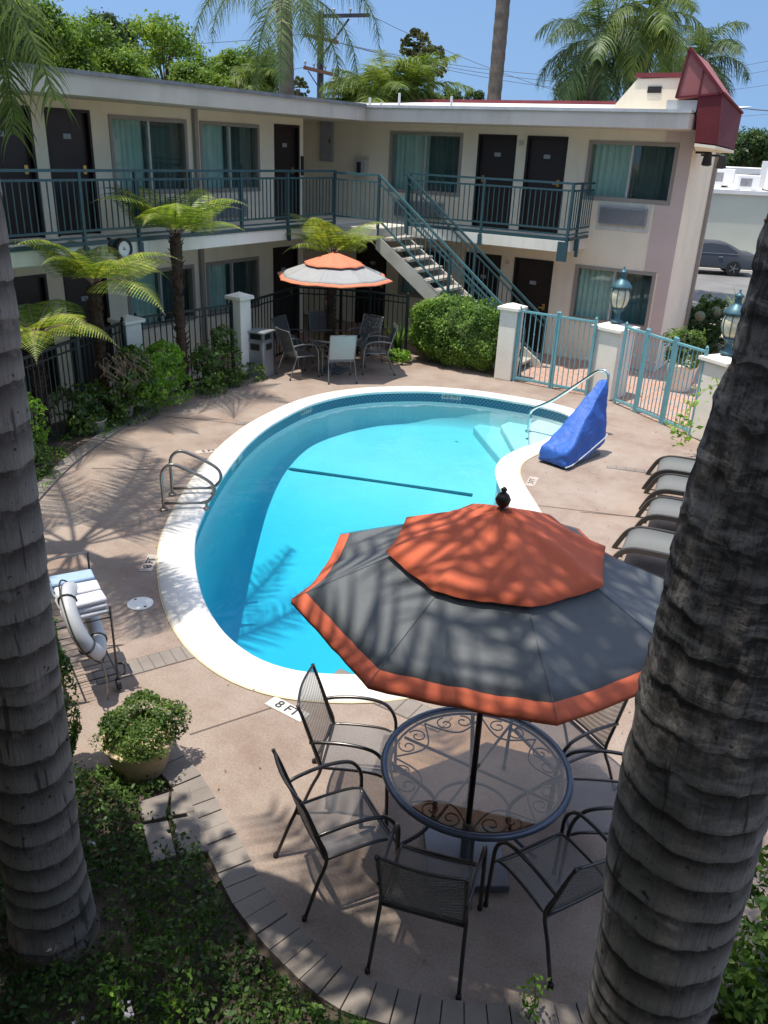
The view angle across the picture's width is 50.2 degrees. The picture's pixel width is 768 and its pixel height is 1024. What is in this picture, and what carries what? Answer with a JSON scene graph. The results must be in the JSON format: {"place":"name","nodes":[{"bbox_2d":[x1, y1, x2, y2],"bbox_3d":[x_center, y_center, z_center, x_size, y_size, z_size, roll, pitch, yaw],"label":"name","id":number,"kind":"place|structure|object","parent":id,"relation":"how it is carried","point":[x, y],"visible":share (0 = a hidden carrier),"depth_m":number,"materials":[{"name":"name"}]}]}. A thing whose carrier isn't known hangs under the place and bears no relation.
{"place":"outdoors","nodes":[
{"label":"outdoors","id":0,"kind":"place"},
{"bbox_2d":[30,366,227,428],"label":"walkway","id":1,"kind":"structure","parent":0,"point":[70,403],"depth_m":14.16,"materials":[{"name":"concrete"}]},
{"bbox_2d":[107,314,144,399],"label":"pillar","id":2,"kind":"structure","parent":1,"relation":"on","point":[133,329],"depth_m":13.76,"materials":[{"name":"white paint"}]},
{"bbox_2d":[230,432,496,673],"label":"pool floor","id":3,"kind":"structure","parent":0,"point":[310,518],"depth_m":12.77,"materials":[{"name":"paint"}]},
{"bbox_2d":[0,769,767,1023],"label":"garden soil","id":4,"kind":"structure","parent":0,"point":[62,1013],"depth_m":4.67,"materials":[{"name":"soil"}]},
{"bbox_2d":[0,0,79,163],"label":"queen palm","id":5,"kind":"object","parent":4,"relation":"on","point":[6,88],"visible":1,"depth_m":5.91,"materials":[{"name":"green plant"}]},
{"bbox_2d":[0,181,99,973],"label":"queen palm","id":6,"kind":"object","parent":4,"relation":"on","point":[49,900],"visible":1,"depth_m":3.96,"materials":[{"name":"grey plant"}]},
{"bbox_2d":[52,610,82,756],"bbox_3d":[-1.278,2.207,3.566,0.322,1.374,5.353,-8,26,-22],"label":"creeper","id":7,"kind":"object","parent":4,"relation":"on","point":[74,729],"visible":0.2,"depth_m":5.77,"materials":[{"name":"green plant"}]},
{"bbox_2d":[48,378,133,436],"bbox_3d":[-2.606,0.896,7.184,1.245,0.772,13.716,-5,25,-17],"label":"planter shrub","id":8,"kind":"object","parent":4,"relation":"on","point":[82,403],"visible":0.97,"depth_m":12.54,"materials":[{"name":"green plant"}]},
{"bbox_2d":[100,714,175,783],"bbox_3d":[-1.760,1.732,5.921,0.520,0.290,0.520,16,27,28],"label":"plant pot","id":9,"kind":"object","parent":4,"relation":"on","point":[135,772],"visible":0.43,"depth_m":5.77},
{"bbox_2d":[87,688,191,763],"bbox_3d":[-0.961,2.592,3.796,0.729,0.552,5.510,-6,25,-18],"label":"potted shrub","id":10,"kind":"object","parent":9,"relation":"in","point":[115,725],"visible":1,"depth_m":5.76,"materials":[{"name":"green plant"}]},
{"bbox_2d":[139,787,208,867],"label":"stepping stones","id":11,"kind":"object","parent":4,"relation":"on","point":[181,805],"visible":0.78,"depth_m":5.45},
{"bbox_2d":[187,324,245,397],"bbox_3d":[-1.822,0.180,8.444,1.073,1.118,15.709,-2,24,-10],"label":"planter shrub","id":12,"kind":"object","parent":4,"relation":"on","point":[223,349],"visible":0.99,"depth_m":14.85,"materials":[{"name":"green plant"}]},
{"bbox_2d":[0,760,767,1023],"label":"ground cover","id":13,"kind":"object","parent":4,"relation":"on","point":[150,944],"visible":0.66,"depth_m":4.53,"materials":[{"name":"green plant"}]},
{"bbox_2d":[407,292,499,371],"bbox_3d":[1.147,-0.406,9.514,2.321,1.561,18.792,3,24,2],"label":"clipped hedge","id":14,"kind":"object","parent":4,"relation":"on","point":[427,338],"visible":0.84,"depth_m":16.88,"materials":[{"name":"green plant"}]},
{"bbox_2d":[582,214,767,1023],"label":"queen palm","id":15,"kind":"object","parent":4,"relation":"on","point":[688,829],"visible":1,"depth_m":2.31,"materials":[{"name":"grey plant"}]},
{"bbox_2d":[713,844,767,1023],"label":"garden shrub","id":16,"kind":"object","parent":4,"relation":"on","point":[738,1006],"visible":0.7,"depth_m":4.17,"materials":[{"name":"green plant"}]},
{"bbox_2d":[2,0,767,134],"label":"sky","id":17,"kind":"structure","parent":0,"point":[463,27],"materials":[{"name":"blue"}]},
{"bbox_2d":[39,344,767,1004],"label":"pool deck","id":18,"kind":"structure","parent":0,"point":[93,508],"depth_m":6.43,"materials":[{"name":"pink concrete"}]},
{"bbox_2d":[47,551,125,703],"bbox_3d":[-2.587,0.949,6.765,0.604,0.947,0.858,-13,28,-31],"label":"towel cart","id":19,"kind":"object","parent":18,"relation":"on","point":[118,681],"visible":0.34,"depth_m":6.73,"materials":[{"name":"grey metal"}]},
{"bbox_2d":[57,579,108,699],"bbox_3d":[-2.427,1.014,6.666,0.313,1.012,0.771,-3,25,-13],"label":"ring buoy","id":20,"kind":"object","parent":19,"relation":"hanging from","point":[91,644],"visible":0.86,"depth_m":6.38,"materials":[{"name":"white plastic"}]},
{"bbox_2d":[59,590,108,618],"bbox_3d":[-2.381,0.747,6.504,0.345,0.140,0.189,-11,28,-29],"label":"folded towel","id":21,"kind":"object","parent":19,"relation":"on","point":[91,604],"visible":0.64,"depth_m":6.48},
{"bbox_2d":[33,377,227,482],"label":"planter soil","id":22,"kind":"structure","parent":18,"relation":"on","point":[74,444],"depth_m":12.16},
{"bbox_2d":[18,299,119,437],"bbox_3d":[-5.019,-1.974,11.866,2.304,1.980,2.649,-15,29,-33],"label":"tree fern","id":23,"kind":"object","parent":22,"relation":"on","point":[34,339],"visible":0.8,"depth_m":11.70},
{"bbox_2d":[22,317,127,452],"bbox_3d":[-4.771,-1.764,12.025,0.192,1.480,4.076,6,24,8],"label":"iron fence","id":24,"kind":"object","parent":22,"relation":"on","point":[77,345],"visible":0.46,"depth_m":12.26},
{"bbox_2d":[9,239,180,416],"bbox_3d":[-4.465,-2.891,12.913,2.577,2.847,2.362,-4,25,-15],"label":"tree fern","id":25,"kind":"object","parent":22,"relation":"on","point":[77,266],"visible":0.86,"depth_m":12.47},
{"bbox_2d":[104,344,164,424],"bbox_3d":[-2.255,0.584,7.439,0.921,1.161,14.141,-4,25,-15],"label":"planter shrub","id":26,"kind":"object","parent":22,"relation":"on","point":[133,376],"visible":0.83,"depth_m":13.06,"materials":[{"name":"green plant"}]},
{"bbox_2d":[113,339,195,406],"bbox_3d":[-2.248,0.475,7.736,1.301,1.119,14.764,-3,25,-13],"label":"planter shrub","id":27,"kind":"object","parent":22,"relation":"on","point":[167,368],"visible":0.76,"depth_m":13.63,"materials":[{"name":"green plant"}]},
{"bbox_2d":[91,186,250,390],"bbox_3d":[-3.522,-3.673,14.023,2.497,3.447,3.050,-3,24,-12],"label":"tree fern","id":28,"kind":"object","parent":22,"relation":"on","point":[175,219],"visible":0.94,"depth_m":13.80,"materials":[{"name":"plant"}]},
{"bbox_2d":[133,300,234,388],"bbox_3d":[-3.575,-3.004,14.934,0.057,1.480,2.138,21,30,36],"label":"iron fence","id":29,"kind":"object","parent":22,"relation":"on","point":[230,306],"visible":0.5,"depth_m":14.99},
{"bbox_2d":[224,292,253,374],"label":"pillar","id":30,"kind":"structure","parent":22,"relation":"on","point":[241,313],"depth_m":15.54,"materials":[{"name":"white paint"}]},
{"bbox_2d":[92,646,193,683],"bbox_3d":[-2.077,1.320,7.160,0.867,0.001,0.220,-12,28,-30],"label":"deck paver band","id":31,"kind":"object","parent":18,"relation":"on","point":[156,660],"visible":0.93,"depth_m":7.16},
{"bbox_2d":[247,327,275,378],"bbox_3d":[-2.406,-3.113,15.973,0.440,0.930,0.440,12,26,21],"label":"litter bin","id":32,"kind":"object","parent":18,"relation":"on","point":[261,351],"visible":0.95,"depth_m":15.82,"materials":[{"name":"metal"}]},
{"bbox_2d":[250,285,409,362],"bbox_3d":[-1.462,-3.960,17.295,3.589,1.480,1.682,-8,26,-23],"label":"iron fence","id":33,"kind":"object","parent":18,"relation":"on","point":[297,301],"visible":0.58,"depth_m":17.50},
{"bbox_2d":[271,748,398,921],"bbox_3d":[-0.306,1.873,5.011,0.665,0.896,0.568,-9,26,-24],"label":"patio chair","id":34,"kind":"object","parent":18,"relation":"on","point":[315,835],"visible":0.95,"depth_m":5.02,"materials":[{"name":"grey metal"}]},
{"bbox_2d":[277,246,392,374],"bbox_3d":[-0.994,-3.988,16.221,2.188,2.440,2.188,16,27,28],"label":"patio parasol","id":35,"kind":"object","parent":18,"relation":"on","point":[334,270],"visible":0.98,"depth_m":15.45,"materials":[{"name":"grey fabric"}]},
{"bbox_2d":[280,213,395,358],"bbox_3d":[-0.994,-4.667,17.137,2.391,2.942,2.442,0,24,-5],"label":"tree fern","id":36,"kind":"object","parent":18,"relation":"on","point":[347,242],"visible":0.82,"depth_m":16.55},
{"bbox_2d":[321,335,356,384],"bbox_3d":[-0.854,-3.023,15.905,0.604,0.954,0.707,-4,25,-14],"label":"patio chair","id":37,"kind":"object","parent":18,"relation":"on","point":[341,348],"visible":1,"depth_m":15.63,"materials":[{"name":"grey"}]},
{"bbox_2d":[296,663,397,825],"bbox_3d":[-0.248,1.587,5.659,0.665,0.896,0.568,5,24,6],"label":"patio chair","id":38,"kind":"object","parent":18,"relation":"on","point":[331,734],"visible":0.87,"depth_m":5.66,"materials":[{"name":"black metal"}]},
{"bbox_2d":[158,386,574,701],"bbox_3d":[-0.034,-0.447,11.392,5.318,0.090,10.080,8,25,13],"label":"pool coping","id":39,"kind":"object","parent":18,"relation":"on","point":[207,640],"visible":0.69,"depth_m":8.98,"materials":[{"name":"concrete"}]},
{"bbox_2d":[195,401,562,637],"bbox_3d":[-0.062,0.397,11.829,4.706,1.510,9.478,9,25,13],"label":"pool basin","id":40,"kind":"object","parent":18,"relation":"in","point":[227,541],"visible":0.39,"depth_m":13.44,"materials":[{"name":"paint"}]},
{"bbox_2d":[195,393,567,545],"bbox_3d":[-0.028,-0.366,11.490,4.706,0.162,9.478,9,25,13],"label":"pool tile band","id":41,"kind":"object","parent":40,"relation":"attached to","point":[376,398],"visible":0.39,"depth_m":15.15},
{"bbox_2d":[473,420,560,463],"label":"pool steps","id":42,"kind":"structure","parent":40,"relation":"on","point":[499,444],"depth_m":14.73,"materials":[{"name":"paint"}]},
{"bbox_2d":[334,669,451,730],"bbox_3d":[0.020,1.556,6.838,1.126,0.001,0.220,17,28,30],"label":"deck paver band","id":43,"kind":"object","parent":18,"relation":"on","point":[407,708],"visible":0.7,"depth_m":6.72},
{"bbox_2d":[365,822,487,1000],"bbox_3d":[0.254,2.088,4.584,0.568,0.896,0.665,9,25,14],"label":"patio chair","id":44,"kind":"object","parent":18,"relation":"on","point":[418,905],"visible":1,"depth_m":4.42,"materials":[{"name":"grey metal"}]},
{"bbox_2d":[380,707,573,909],"bbox_3d":[0.559,1.902,5.240,1.194,0.740,1.194,16,27,28],"label":"patio table","id":45,"kind":"object","parent":18,"relation":"on","point":[473,834],"visible":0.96,"depth_m":5.09,"materials":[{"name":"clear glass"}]},
{"bbox_2d":[291,486,663,891],"bbox_3d":[0.572,1.065,4.783,2.040,2.620,2.040,8,25,13],"label":"patio parasol","id":46,"kind":"object","parent":18,"relation":"on","point":[501,610],"visible":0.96,"depth_m":3.99,"materials":[{"name":"grey fabric"}]},
{"bbox_2d":[494,303,527,380],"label":"pillar","id":47,"kind":"structure","parent":18,"relation":"on","point":[507,333],"depth_m":16.28,"materials":[{"name":"white paint"}]},
{"bbox_2d":[512,306,558,387],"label":"iron gate","id":48,"kind":"structure","parent":47,"relation":"attached to","point":[514,376],"depth_m":16.08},
{"bbox_2d":[483,810,606,989],"bbox_3d":[1.024,2.072,4.696,0.568,0.896,0.664,-11,27,-27],"label":"patio chair","id":49,"kind":"object","parent":18,"relation":"on","point":[578,876],"visible":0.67,"depth_m":4.71,"materials":[{"name":"grey metal"}]},
{"bbox_2d":[502,699,628,815],"bbox_3d":[1.315,1.564,5.867,0.665,0.896,0.568,-10,27,-26],"label":"patio chair","id":50,"kind":"object","parent":18,"relation":"on","point":[578,730],"visible":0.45,"depth_m":5.82,"materials":[{"name":"grey metal"}]},
{"bbox_2d":[538,379,607,468],"bbox_3d":[2.903,-1.335,12.218,1.132,1.157,0.537,-19,32,-39],"label":"covered pool lift","id":51,"kind":"object","parent":18,"relation":"on","point":[579,435],"visible":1,"depth_m":12.18,"materials":[{"name":"blue fabric"}]},
{"bbox_2d":[545,749,622,885],"bbox_3d":[1.444,1.850,5.236,0.664,0.896,0.568,3,24,1],"label":"patio chair","id":52,"kind":"object","parent":18,"relation":"on","point":[594,809],"visible":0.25,"depth_m":5.32,"materials":[{"name":"grey metal"}]},
{"bbox_2d":[613,322,648,411],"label":"iron gate","id":53,"kind":"structure","parent":18,"relation":"on","point":[626,328],"depth_m":14.84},
{"bbox_2d":[612,526,674,559],"bbox_3d":[3.497,0.466,8.957,2.004,0.584,0.664,12,26,20],"label":"sun lounger","id":54,"kind":"object","parent":18,"relation":"on","point":[649,541],"visible":0.38,"depth_m":9.12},
{"bbox_2d":[634,328,676,423],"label":"iron gate","id":55,"kind":"structure","parent":18,"relation":"on","point":[636,408],"depth_m":14.29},
{"bbox_2d":[635,496,681,525],"bbox_3d":[4.038,0.106,9.820,2.004,0.584,0.664,12,26,20],"label":"sun lounger","id":56,"kind":"object","parent":18,"relation":"on","point":[665,508],"visible":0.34,"depth_m":10.01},
{"bbox_2d":[639,473,688,508],"bbox_3d":[4.399,-0.223,10.595,2.004,0.584,0.664,11,25,19],"label":"sun lounger","id":57,"kind":"object","parent":18,"relation":"on","point":[671,483],"visible":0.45,"depth_m":10.77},
{"bbox_2d":[642,455,695,489],"bbox_3d":[4.652,-0.516,11.280,2.004,0.584,0.664,11,25,18],"label":"sun lounger","id":58,"kind":"object","parent":18,"relation":"on","point":[681,465],"visible":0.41,"depth_m":11.43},
{"bbox_2d":[79,268,764,948],"bbox_3d":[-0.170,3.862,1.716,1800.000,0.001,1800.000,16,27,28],"label":"ground","id":59,"kind":"structure","parent":0,"point":[483,372],"depth_m":19.89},
{"bbox_2d":[0,0,83,67],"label":"broadleaf tree","id":60,"kind":"object","parent":59,"relation":"on","point":[51,13],"visible":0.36,"depth_m":25.42,"materials":[{"name":"green plant"}]},
{"bbox_2d":[40,6,126,72],"bbox_3d":[-11.162,-13.297,29.209,4.011,8.296,3.371,16,27,28],"label":"broadleaf tree","id":61,"kind":"object","parent":59,"relation":"on","point":[100,35],"visible":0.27,"depth_m":27.66,"materials":[{"name":"green plant"}]},
{"bbox_2d":[93,45,162,78],"bbox_3d":[-9.915,-13.736,31.430,2.808,7.393,3.342,16,27,28],"label":"broadleaf tree","id":62,"kind":"object","parent":59,"relation":"on","point":[123,63],"visible":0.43,"depth_m":29.92,"materials":[{"name":"green plant"}]},
{"bbox_2d":[37,365,282,500],"bbox_3d":[-3.647,-1.588,13.617,0.964,0.116,7.624,9,25,15],"label":"planter edging","id":63,"kind":"object","parent":59,"relation":"on","point":[66,464],"visible":0.4,"depth_m":11.83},
{"bbox_2d":[114,9,210,79],"bbox_3d":[-9.447,-16.389,35.296,3.909,9.138,3.642,8,24,11],"label":"broadleaf tree","id":64,"kind":"object","parent":59,"relation":"on","point":[169,41],"visible":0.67,"depth_m":33.53,"materials":[{"name":"green plant"}]},
{"bbox_2d":[0,62,366,396],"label":"motel building","id":65,"kind":"structure","parent":59,"relation":"on","point":[167,138],"depth_m":14.92,"materials":[{"name":"beige paint"}]},
{"bbox_2d":[0,105,45,238],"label":"door","id":66,"kind":"structure","parent":65,"relation":"in","point":[16,155],"depth_m":12.98,"materials":[{"name":"wood"}]},
{"bbox_2d":[13,274,59,396],"bbox_3d":[-6.012,-2.901,13.758,0.142,2.050,1.000,16,27,28],"label":"door","id":67,"kind":"structure","parent":65,"relation":"in","point":[30,289],"depth_m":13.77,"materials":[{"name":"wood"}]},
{"bbox_2d":[44,107,100,236],"bbox_3d":[-5.230,-5.661,13.712,0.142,1.950,0.890,16,27,28],"label":"door","id":68,"kind":"structure","parent":65,"relation":"in","point":[69,146],"depth_m":13.68,"materials":[{"name":"wood"}]},
{"bbox_2d":[62,267,114,388],"bbox_3d":[-5.325,-3.319,14.767,0.142,2.050,0.920,16,27,28],"label":"door","id":69,"kind":"structure","parent":65,"relation":"in","point":[74,289],"depth_m":14.70,"materials":[{"name":"wood"}]},
{"bbox_2d":[108,114,188,194],"bbox_3d":[-4.324,-6.513,14.993,0.270,1.420,2.010,16,27,28],"label":"window","id":70,"kind":"structure","parent":65,"relation":"in","point":[160,140],"depth_m":15.06,"materials":[{"name":"glass"}]},
{"bbox_2d":[126,264,196,329],"bbox_3d":[-4.402,-4.227,16.051,0.270,1.220,1.920,16,27,28],"label":"window","id":71,"kind":"structure","parent":65,"relation":"in","point":[160,283],"depth_m":16.10,"materials":[{"name":"glass"}]},
{"bbox_2d":[199,121,260,192],"bbox_3d":[-3.182,-7.209,16.671,0.270,1.420,1.920,16,27,28],"label":"window","id":72,"kind":"structure","parent":65,"relation":"in","point":[236,149],"depth_m":16.75,"materials":[{"name":"glass"}]},
{"bbox_2d":[205,256,259,316],"bbox_3d":[-3.310,-4.891,17.654,0.270,1.220,1.820,16,27,28],"label":"window","id":73,"kind":"structure","parent":65,"relation":"in","point":[238,276],"depth_m":17.66,"materials":[{"name":"glass"}]},
{"bbox_2d":[273,245,297,338],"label":"door","id":74,"kind":"structure","parent":65,"relation":"in","point":[283,259],"depth_m":19.05,"materials":[{"name":"wood"}]},
{"bbox_2d":[274,124,299,220],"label":"door","id":75,"kind":"structure","parent":65,"relation":"in","point":[286,137],"depth_m":18.14,"materials":[{"name":"wood"}]},
{"bbox_2d":[162,55,229,86],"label":"broadleaf tree","id":76,"kind":"object","parent":59,"relation":"on","point":[187,71],"visible":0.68,"depth_m":32.17,"materials":[{"name":"green plant"}]},
{"bbox_2d":[203,42,265,87],"bbox_3d":[-6.340,-16.027,36.066,2.980,8.100,2.390,-9,27,-25],"label":"broadleaf tree","id":77,"kind":"object","parent":59,"relation":"on","point":[222,63],"visible":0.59,"depth_m":34.18,"materials":[{"name":"green plant"}]},
{"bbox_2d":[225,47,278,92],"bbox_3d":[-4.042,-11.563,27.446,2.196,6.926,2.291,16,27,28],"label":"broadleaf tree","id":78,"kind":"object","parent":59,"relation":"on","point":[268,84],"visible":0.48,"depth_m":25.96,"materials":[{"name":"green plant"}]},
{"bbox_2d":[189,0,384,94],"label":"queen palm","id":79,"kind":"object","parent":59,"relation":"on","point":[284,15],"visible":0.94,"depth_m":21.53,"materials":[{"name":"green plant"}]},
{"bbox_2d":[303,8,369,97],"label":"utility pole","id":80,"kind":"object","parent":59,"relation":"on","point":[320,71],"visible":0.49,"depth_m":40.11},
{"bbox_2d":[319,50,443,102],"bbox_3d":[-0.100,-9.885,24.201,3.689,6.814,3.987,16,27,28],"label":"queen palm","id":81,"kind":"object","parent":59,"relation":"on","point":[391,86],"visible":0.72,"depth_m":22.79,"materials":[{"name":"green plant"}]},
{"bbox_2d":[363,52,473,101],"bbox_3d":[0.772,-10.255,25.158,3.481,6.783,3.421,16,27,28],"label":"queen palm","id":82,"kind":"object","parent":59,"relation":"on","point":[420,71],"visible":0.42,"depth_m":23.55,"materials":[{"name":"green plant"}]},
{"bbox_2d":[160,747,767,1023],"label":"garden edging","id":83,"kind":"object","parent":59,"relation":"on","point":[316,969],"visible":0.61,"depth_m":4.58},
{"bbox_2d":[303,47,751,371],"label":"motel building","id":84,"kind":"structure","parent":59,"relation":"on","point":[570,208],"depth_m":17.69,"materials":[{"name":"beige paint"}]},
{"bbox_2d":[355,240,386,326],"bbox_3d":[-0.308,-5.800,20.834,0.900,2.060,0.142,16,27,28],"label":"door","id":85,"kind":"structure","parent":84,"relation":"in","point":[371,258],"depth_m":20.76,"materials":[{"name":"wood"}]},
{"bbox_2d":[397,245,448,298],"bbox_3d":[1.013,-5.835,19.985,1.520,1.320,0.270,16,27,28],"label":"window","id":86,"kind":"structure","parent":84,"relation":"in","point":[404,286],"depth_m":20.16,"materials":[{"name":"glass"}]},
{"bbox_2d":[388,131,463,196],"bbox_3d":[1.001,-8.100,19.054,2.080,1.450,0.270,16,27,28],"label":"window","id":87,"kind":"structure","parent":84,"relation":"in","point":[409,152],"depth_m":19.11,"materials":[{"name":"glass"}]},
{"bbox_2d":[460,252,501,336],"bbox_3d":[2.296,-5.037,19.377,0.900,2.060,0.142,16,27,28],"label":"door","id":88,"kind":"structure","parent":84,"relation":"in","point":[496,259],"depth_m":19.14,"materials":[{"name":"wood"}]},
{"bbox_2d":[472,134,516,228],"bbox_3d":[2.475,-7.353,18.296,0.920,1.940,0.142,16,27,28],"label":"door","id":89,"kind":"structure","parent":84,"relation":"in","point":[496,153],"depth_m":18.24,"materials":[{"name":"wood"}]},
{"bbox_2d":[510,257,553,351],"bbox_3d":[3.349,-4.729,18.788,0.930,2.060,0.142,16,27,28],"label":"door","id":90,"kind":"structure","parent":84,"relation":"in","point":[532,277],"depth_m":18.64,"materials":[{"name":"wood"}]},
{"bbox_2d":[518,135,568,232],"bbox_3d":[3.456,-7.066,17.747,0.920,1.940,0.142,16,27,28],"label":"door","id":91,"kind":"structure","parent":84,"relation":"in","point":[545,159],"depth_m":17.70,"materials":[{"name":"wood"}]},
{"bbox_2d":[569,264,655,329],"bbox_3d":[4.966,-4.678,17.774,1.910,1.320,0.270,16,27,28],"label":"window","id":92,"kind":"structure","parent":84,"relation":"in","point":[591,291],"depth_m":17.88,"materials":[{"name":"glass"}]},
{"bbox_2d":[583,140,679,204],"bbox_3d":[5.058,-6.950,16.770,1.990,1.270,0.270,16,27,28],"label":"window","id":93,"kind":"structure","parent":84,"relation":"in","point":[609,164],"depth_m":16.82,"materials":[{"name":"glass"}]},
{"bbox_2d":[661,326,706,369],"bbox_3d":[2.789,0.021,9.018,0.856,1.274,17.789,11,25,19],"label":"potted bush","id":94,"kind":"object","parent":59,"relation":"on","point":[699,337],"visible":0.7,"depth_m":15.93,"materials":[{"name":"green plant"}]},
{"bbox_2d":[686,299,732,353],"bbox_3d":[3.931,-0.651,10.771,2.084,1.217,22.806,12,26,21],"label":"hydrangea bush","id":95,"kind":"object","parent":59,"relation":"on","point":[711,336],"visible":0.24,"depth_m":19.05,"materials":[{"name":"green plant"}]},
{"bbox_2d":[721,127,767,167],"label":"broadleaf tree","id":96,"kind":"object","parent":59,"relation":"on","point":[750,150],"visible":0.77,"depth_m":95.83,"materials":[{"name":"green plant"}]},
{"bbox_2d":[188,321,702,439],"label":"courtyard","id":97,"kind":"structure","parent":0,"point":[410,348],"depth_m":17.06,"materials":[{"name":"concrete"}]},
{"bbox_2d":[334,171,546,376],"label":"staircase","id":98,"kind":"structure","parent":97,"relation":"on","point":[447,283],"depth_m":17.49,"materials":[{"name":"metal"}]},
{"bbox_2d":[588,321,639,399],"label":"pillar","id":99,"kind":"structure","parent":97,"relation":"on","point":[608,345],"depth_m":15.33,"materials":[{"name":"white paint"}]},
{"bbox_2d":[549,311,597,395],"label":"iron gate","id":100,"kind":"structure","parent":99,"relation":"attached to","point":[560,317],"depth_m":15.65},
{"bbox_2d":[610,266,631,322],"bbox_3d":[4.353,-4.003,15.096,0.380,1.010,0.380,16,27,28],"label":"pillar lamp","id":101,"kind":"object","parent":99,"relation":"on","point":[621,286],"visible":1,"depth_m":14.98,"materials":[{"name":"metal"}]},
{"bbox_2d":[689,354,731,439],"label":"pillar","id":102,"kind":"structure","parent":97,"relation":"on","point":[716,366],"depth_m":13.21,"materials":[{"name":"white paint"}]},
{"bbox_2d":[661,337,708,435],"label":"iron gate","id":103,"kind":"structure","parent":102,"relation":"attached to","point":[677,344],"depth_m":13.70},
{"bbox_2d":[719,289,744,355],"bbox_3d":[5.490,-2.983,12.864,0.380,1.010,0.380,16,27,28],"label":"pillar lamp","id":104,"kind":"object","parent":102,"relation":"on","point":[731,318],"visible":0.7,"depth_m":12.77,"materials":[{"name":"metal"}]},
{"bbox_2d":[692,268,751,308],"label":"road","id":105,"kind":"structure","parent":0,"point":[716,282],"depth_m":31.10,"materials":[{"name":"asphalt"}]},
{"bbox_2d":[487,0,509,99],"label":"queen palm","id":106,"kind":"object","parent":105,"relation":"on","point":[499,43],"visible":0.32,"depth_m":23.30,"materials":[{"name":"grey plant"}]},
{"bbox_2d":[533,0,659,100],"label":"queen palm","id":107,"kind":"object","parent":105,"relation":"on","point":[596,69],"visible":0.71,"depth_m":22.48,"materials":[{"name":"green plant"}]},
{"bbox_2d":[580,0,710,100],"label":"queen palm","id":108,"kind":"object","parent":105,"relation":"on","point":[659,28],"visible":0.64,"depth_m":22.00,"materials":[{"name":"green plant"}]},
{"bbox_2d":[653,20,751,99],"bbox_3d":[9.357,-11.084,26.286,3.435,8.072,3.472,16,27,28],"label":"queen palm","id":109,"kind":"object","parent":105,"relation":"on","point":[715,49],"visible":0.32,"depth_m":24.60,"materials":[{"name":"green plant"}]},
{"bbox_2d":[699,239,753,275],"bbox_3d":[13.139,-10.630,34.029,4.066,1.255,1.688,7,24,9],"label":"parked car","id":110,"kind":"object","parent":105,"relation":"on","point":[729,259],"visible":0.48,"depth_m":33.20,"materials":[{"name":"grey paint"}]},
{"bbox_2d":[704,185,767,254],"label":"flat roofed building","id":111,"kind":"structure","parent":0,"point":[736,218],"depth_m":36.43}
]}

